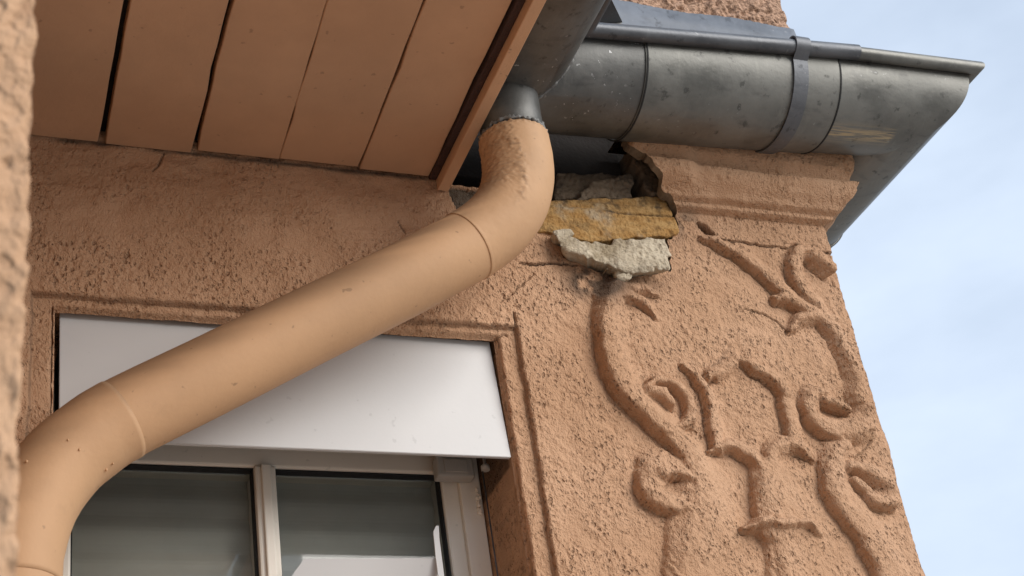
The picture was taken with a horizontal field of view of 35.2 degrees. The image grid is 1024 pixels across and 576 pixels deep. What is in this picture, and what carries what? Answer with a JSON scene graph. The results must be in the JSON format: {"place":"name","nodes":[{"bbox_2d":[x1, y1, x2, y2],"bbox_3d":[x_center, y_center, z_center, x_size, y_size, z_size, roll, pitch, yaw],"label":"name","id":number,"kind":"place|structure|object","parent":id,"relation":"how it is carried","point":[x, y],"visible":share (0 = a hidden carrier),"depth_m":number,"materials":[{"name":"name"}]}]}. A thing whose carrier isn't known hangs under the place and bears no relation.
{"place":"outdoors","nodes":[
{"label":"outdoors","id":0,"kind":"place"},
{"bbox_2d":[780,0,1023,575],"label":"sky","id":1,"kind":"structure","parent":0,"point":[930,275],"materials":[{"name":"blue"}]},
{"label":"ground","id":2,"kind":"structure","parent":0,"visible":0},
{"bbox_2d":[0,0,37,575],"bbox_3d":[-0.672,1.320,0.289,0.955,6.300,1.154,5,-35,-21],"label":"bay wall","id":3,"kind":"structure","parent":2,"relation":"on","point":[18,35],"depth_m":0.71,"materials":[{"name":"paint"}]},
{"bbox_2d":[16,131,924,575],"bbox_3d":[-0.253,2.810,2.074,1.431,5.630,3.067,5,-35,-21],"label":"house facade","id":4,"kind":"structure","parent":2,"relation":"on","point":[668,335],"depth_m":2.23,"materials":[{"name":"paint"}]},
{"bbox_2d":[53,371,492,575],"bbox_3d":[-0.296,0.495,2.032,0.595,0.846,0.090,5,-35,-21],"label":"window","id":5,"kind":"structure","parent":4,"relation":"in","point":[175,510],"depth_m":2.17,"materials":[{"name":"clear glass"}]},
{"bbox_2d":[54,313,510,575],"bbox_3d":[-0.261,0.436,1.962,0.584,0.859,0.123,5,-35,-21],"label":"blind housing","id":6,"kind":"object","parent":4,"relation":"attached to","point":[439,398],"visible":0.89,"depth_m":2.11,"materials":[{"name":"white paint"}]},
{"bbox_2d":[16,118,553,575],"bbox_3d":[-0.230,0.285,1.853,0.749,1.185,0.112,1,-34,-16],"label":"downpipe","id":7,"kind":"object","parent":4,"relation":"attached to","point":[76,453],"visible":0.98,"depth_m":1.95,"materials":[{"name":"metal"}]},
{"bbox_2d":[30,0,545,190],"bbox_3d":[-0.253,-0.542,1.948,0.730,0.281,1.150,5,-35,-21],"label":"eaves soffit","id":8,"kind":"structure","parent":4,"relation":"attached to","point":[413,87],"depth_m":2.12,"materials":[{"name":"paint"}]},
{"bbox_2d":[292,526,443,575],"bbox_3d":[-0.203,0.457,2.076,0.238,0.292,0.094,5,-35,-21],"label":"metal panel","id":9,"kind":"object","parent":4,"relation":"attached to","point":[370,567],"visible":1,"depth_m":2.10,"materials":[{"name":"white paint"}]},
{"bbox_2d":[622,0,788,27],"bbox_3d":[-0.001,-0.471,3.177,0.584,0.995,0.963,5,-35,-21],"label":"wall","id":10,"kind":"structure","parent":4,"relation":"on","point":[770,12],"depth_m":2.72,"materials":[{"name":"paint"}]},
{"bbox_2d":[600,0,795,38],"bbox_3d":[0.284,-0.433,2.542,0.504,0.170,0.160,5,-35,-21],"label":"lead flashing","id":11,"kind":"object","parent":10,"relation":"attached to","point":[624,12],"visible":0.34,"depth_m":2.64,"materials":[{"name":"metal"}]},
{"bbox_2d":[478,0,984,247],"bbox_3d":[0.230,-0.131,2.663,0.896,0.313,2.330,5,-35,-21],"label":"roof gutter","id":12,"kind":"object","parent":4,"relation":"attached to","point":[882,117],"visible":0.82,"depth_m":2.43,"materials":[{"name":"metal"}]}
]}

